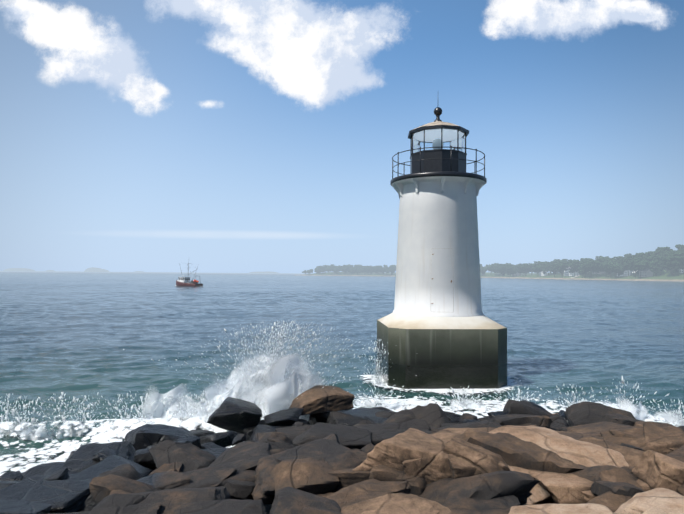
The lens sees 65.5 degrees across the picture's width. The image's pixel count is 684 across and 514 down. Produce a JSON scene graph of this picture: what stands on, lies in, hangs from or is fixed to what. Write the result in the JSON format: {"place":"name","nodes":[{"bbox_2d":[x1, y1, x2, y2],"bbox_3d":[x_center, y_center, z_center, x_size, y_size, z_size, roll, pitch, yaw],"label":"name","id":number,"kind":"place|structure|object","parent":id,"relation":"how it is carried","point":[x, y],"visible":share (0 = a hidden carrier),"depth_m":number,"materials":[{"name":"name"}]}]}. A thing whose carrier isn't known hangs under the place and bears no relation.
{"place":"outdoors","nodes":[
{"label":"outdoors","id":0,"kind":"place"},
{"bbox_2d":[0,271,683,472],"bbox_3d":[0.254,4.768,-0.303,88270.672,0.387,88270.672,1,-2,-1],"label":"sea water","id":1,"kind":"structure","parent":0,"point":[70,334],"depth_m":41.43,"materials":[{"name":"blue liquid"}]},
{"bbox_2d":[4,267,277,272],"bbox_3d":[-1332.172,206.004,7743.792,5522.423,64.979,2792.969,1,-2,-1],"label":"islands","id":2,"kind":"object","parent":1,"relation":"in","point":[92,269],"visible":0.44,"depth_m":7315.57,"materials":[{"name":"grey"}]},
{"bbox_2d":[176,263,202,286],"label":"fishing boat","id":3,"kind":"object","parent":1,"relation":"on","point":[182,281],"visible":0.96,"depth_m":181.43,"materials":[{"name":"red"}]},
{"bbox_2d":[0,375,681,475],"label":"surf foam","id":4,"kind":"object","parent":1,"relation":"on","point":[101,437],"visible":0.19,"depth_m":15.38,"materials":[{"name":"white"}]},
{"bbox_2d":[0,347,683,440],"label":"breaking wave","id":5,"kind":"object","parent":1,"relation":"on","point":[267,398],"depth_m":16.80,"materials":[{"name":"white liquid"}]},
{"bbox_2d":[0,320,683,438],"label":"surf spray drops","id":6,"kind":"object","parent":1,"relation":"on","point":[280,337],"visible":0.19,"depth_m":16.79,"materials":[{"name":"white liquid"}]},
{"bbox_2d":[377,107,506,390],"bbox_3d":[4.415,-0.327,24.577,5.100,14.805,5.100,1,-2,-3],"label":"lighthouse","id":7,"kind":"object","parent":1,"relation":"in","point":[437,328],"visible":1,"depth_m":22.81,"materials":[{"name":"white paint"}]},
{"bbox_2d":[0,385,683,513],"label":"rocky shore","id":8,"kind":"structure","parent":0,"point":[335,453],"depth_m":8.27,"materials":[{"name":"stone"}]},
{"bbox_2d":[0,0,683,273],"label":"sky","id":9,"kind":"structure","parent":0,"point":[213,136],"materials":[{"name":"blue"}]},
{"bbox_2d":[304,268,683,281],"bbox_3d":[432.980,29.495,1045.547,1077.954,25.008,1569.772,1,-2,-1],"label":"shore land","id":10,"kind":"structure","parent":0,"point":[665,276],"depth_m":683.82,"materials":[{"name":"beige sand"}]},
{"bbox_2d":[488,266,495,271],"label":"tree","id":11,"kind":"object","parent":10,"relation":"on","point":[491,268],"visible":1,"depth_m":911.40,"materials":[{"name":"green plant"}]},
{"bbox_2d":[497,264,506,272],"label":"tree","id":12,"kind":"object","parent":10,"relation":"on","point":[502,268],"visible":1,"depth_m":860.04,"materials":[{"name":"green plant"}]},
{"bbox_2d":[504,264,512,276],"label":"tree","id":13,"kind":"object","parent":10,"relation":"on","point":[508,269],"visible":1,"depth_m":841.57,"materials":[{"name":"green plant"}]},
{"bbox_2d":[510,267,516,276],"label":"tree","id":14,"kind":"object","parent":10,"relation":"on","point":[513,269],"visible":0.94,"depth_m":835.81,"materials":[{"name":"green plant"}]},
{"bbox_2d":[517,263,528,270],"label":"tree","id":15,"kind":"object","parent":10,"relation":"on","point":[520,266],"visible":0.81,"depth_m":822.73,"materials":[{"name":"green plant"}]},
{"bbox_2d":[521,265,529,275],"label":"tree","id":16,"kind":"object","parent":10,"relation":"on","point":[527,269],"visible":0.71,"depth_m":822.03,"materials":[{"name":"green plant"}]},
{"bbox_2d":[532,265,541,276],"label":"tree","id":17,"kind":"object","parent":10,"relation":"on","point":[537,269],"visible":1,"depth_m":779.76,"materials":[{"name":"green plant"}]},
{"bbox_2d":[533,261,540,274],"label":"tree","id":18,"kind":"object","parent":10,"relation":"on","point":[536,263],"visible":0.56,"depth_m":801.23,"materials":[{"name":"green plant"}]},
{"bbox_2d":[542,264,549,273],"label":"tree","id":19,"kind":"object","parent":10,"relation":"on","point":[546,266],"visible":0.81,"depth_m":772.08,"materials":[{"name":"green plant"}]},
{"bbox_2d":[550,263,557,276],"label":"tree","id":20,"kind":"object","parent":10,"relation":"on","point":[553,267],"visible":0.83,"depth_m":737.74,"materials":[{"name":"green plant"}]},
{"bbox_2d":[556,262,567,277],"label":"tree","id":21,"kind":"object","parent":10,"relation":"on","point":[562,266],"visible":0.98,"depth_m":705.12,"materials":[{"name":"green plant"}]},
{"bbox_2d":[567,261,580,276],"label":"tree","id":22,"kind":"object","parent":10,"relation":"on","point":[572,265],"visible":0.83,"depth_m":689.39,"materials":[{"name":"green plant"}]},
{"bbox_2d":[578,263,589,277],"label":"tree","id":23,"kind":"object","parent":10,"relation":"on","point":[584,269],"visible":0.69,"depth_m":666.82,"materials":[{"name":"green plant"}]},
{"bbox_2d":[582,260,597,277],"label":"tree","id":24,"kind":"object","parent":10,"relation":"on","point":[590,265],"visible":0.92,"depth_m":657.61,"materials":[{"name":"green plant"}]},
{"bbox_2d":[592,261,600,276],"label":"tree","id":25,"kind":"object","parent":10,"relation":"on","point":[596,270],"visible":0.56,"depth_m":659.28,"materials":[{"name":"green plant"}]},
{"bbox_2d":[512,267,683,279],"bbox_3d":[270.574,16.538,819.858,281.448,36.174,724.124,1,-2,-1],"label":"shore houses","id":26,"kind":"structure","parent":10,"relation":"on","point":[646,273],"depth_m":661.67,"materials":[{"name":"white"}]},
{"bbox_2d":[599,261,609,276],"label":"tree","id":27,"kind":"object","parent":10,"relation":"on","point":[601,265],"visible":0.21,"depth_m":647.61,"materials":[{"name":"green plant"}]},
{"bbox_2d":[602,257,614,274],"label":"tree","id":28,"kind":"object","parent":10,"relation":"on","point":[606,259],"visible":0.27,"depth_m":664.44,"materials":[{"name":"green plant"}]},
{"bbox_2d":[613,256,623,262],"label":"tree","id":29,"kind":"object","parent":10,"relation":"on","point":[619,259],"visible":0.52,"depth_m":651.08,"materials":[{"name":"green plant"}]},
{"bbox_2d":[621,257,630,275],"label":"tree","id":30,"kind":"object","parent":10,"relation":"on","point":[624,264],"visible":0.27,"depth_m":617.84,"materials":[{"name":"green plant"}]},
{"bbox_2d":[624,255,637,275],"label":"tree","id":31,"kind":"object","parent":10,"relation":"on","point":[630,257],"visible":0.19,"depth_m":613.12,"materials":[{"name":"green plant"}]},
{"bbox_2d":[627,257,641,277],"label":"tree","id":32,"kind":"object","parent":10,"relation":"on","point":[631,262],"visible":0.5,"depth_m":600.59,"materials":[{"name":"green plant"}]},
{"bbox_2d":[633,259,649,278],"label":"tree","id":33,"kind":"object","parent":10,"relation":"on","point":[641,265],"visible":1,"depth_m":582.71,"materials":[{"name":"green plant"}]},
{"bbox_2d":[639,252,649,260],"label":"tree","id":34,"kind":"object","parent":10,"relation":"on","point":[643,256],"visible":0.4,"depth_m":596.95,"materials":[{"name":"green plant"}]},
{"bbox_2d":[653,247,672,269],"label":"tree","id":35,"kind":"object","parent":10,"relation":"on","point":[658,250],"visible":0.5,"depth_m":602.85,"materials":[{"name":"green plant"}]},
{"bbox_2d":[659,250,667,271],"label":"tree","id":36,"kind":"object","parent":10,"relation":"on","point":[662,254],"visible":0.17,"depth_m":593.41,"materials":[{"name":"green plant"}]},
{"bbox_2d":[662,252,683,275],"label":"tree","id":37,"kind":"object","parent":10,"relation":"on","point":[675,256],"visible":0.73,"depth_m":548.91,"materials":[{"name":"green plant"}]},
{"bbox_2d":[670,259,683,275],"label":"tree","id":38,"kind":"object","parent":10,"relation":"on","point":[677,267],"visible":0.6,"depth_m":545.63,"materials":[{"name":"green plant"}]},
{"bbox_2d":[675,244,683,250],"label":"tree","id":39,"kind":"object","parent":10,"relation":"on","point":[679,246],"visible":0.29,"depth_m":586.51,"materials":[{"name":"green plant"}]}
]}

